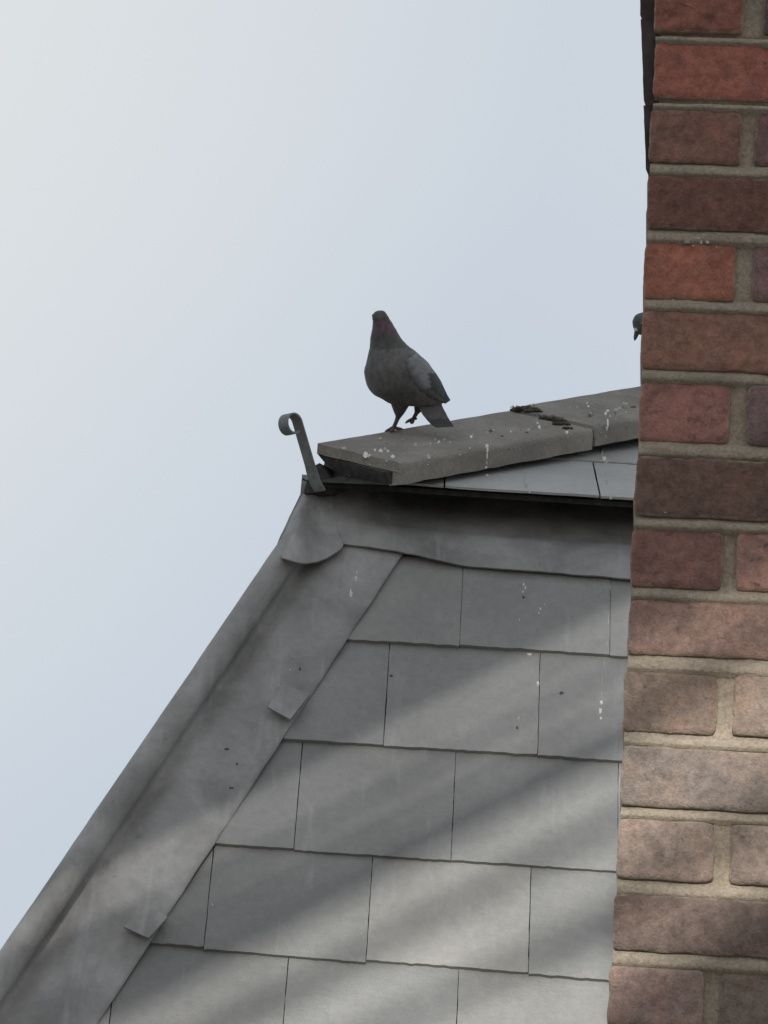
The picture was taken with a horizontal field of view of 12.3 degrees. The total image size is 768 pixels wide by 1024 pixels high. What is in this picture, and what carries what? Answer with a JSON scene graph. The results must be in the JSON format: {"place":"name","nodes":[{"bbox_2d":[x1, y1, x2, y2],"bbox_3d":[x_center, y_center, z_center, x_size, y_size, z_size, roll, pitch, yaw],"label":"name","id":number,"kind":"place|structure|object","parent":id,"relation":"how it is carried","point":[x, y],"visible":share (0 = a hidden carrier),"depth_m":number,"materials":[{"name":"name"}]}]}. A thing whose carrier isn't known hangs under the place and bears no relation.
{"place":"outdoors","nodes":[
{"label":"outdoors","id":0,"kind":"place"},
{"bbox_2d":[0,386,640,1023],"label":"slate roof","id":1,"kind":"structure","parent":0,"point":[426,832],"depth_m":6.75,"materials":[{"name":"stone"}]},
{"bbox_2d":[278,412,325,491],"bbox_3d":[-0.164,-0.121,7.099,0.029,0.139,0.118,-10,-19,43],"label":"hip iron","id":2,"kind":"object","parent":1,"relation":"attached to","point":[316,484],"visible":1,"depth_m":7.10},
{"bbox_2d":[364,310,453,431],"bbox_3d":[0.055,-0.286,7.332,0.192,0.250,0.110,4,-14,0],"label":"pigeon","id":3,"kind":"object","parent":1,"relation":"on","point":[401,375],"visible":1,"depth_m":7.30,"materials":[{"name":"grey"}]},
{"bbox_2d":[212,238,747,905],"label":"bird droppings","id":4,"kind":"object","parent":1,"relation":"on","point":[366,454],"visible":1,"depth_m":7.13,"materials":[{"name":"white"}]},
{"bbox_2d":[510,404,572,428],"bbox_3d":[0.346,-0.200,7.552,0.057,0.094,0.191,15,-18,-38],"label":"moss","id":5,"kind":"object","parent":1,"relation":"on","point":[555,420],"visible":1,"depth_m":7.55,"materials":[{"name":"plant"}]},
{"bbox_2d":[632,312,642,340],"bbox_3d":[0.722,-0.366,8.061,0.324,0.159,0.104,4,-14,0],"label":"pigeon","id":6,"kind":"object","parent":1,"relation":"on","point":[637,322],"visible":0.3,"depth_m":8.05,"materials":[{"name":"grey"}]},
{"bbox_2d":[0,0,647,949],"label":"sky","id":7,"kind":"structure","parent":0,"point":[208,208],"materials":[{"name":"blue"}]},
{"label":"ground","id":8,"kind":"structure","parent":0,"visible":0},
{"bbox_2d":[607,0,767,1023],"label":"brick wall","id":9,"kind":"structure","parent":8,"relation":"on","point":[690,929],"depth_m":3.83,"materials":[{"name":"brick"}]}
]}

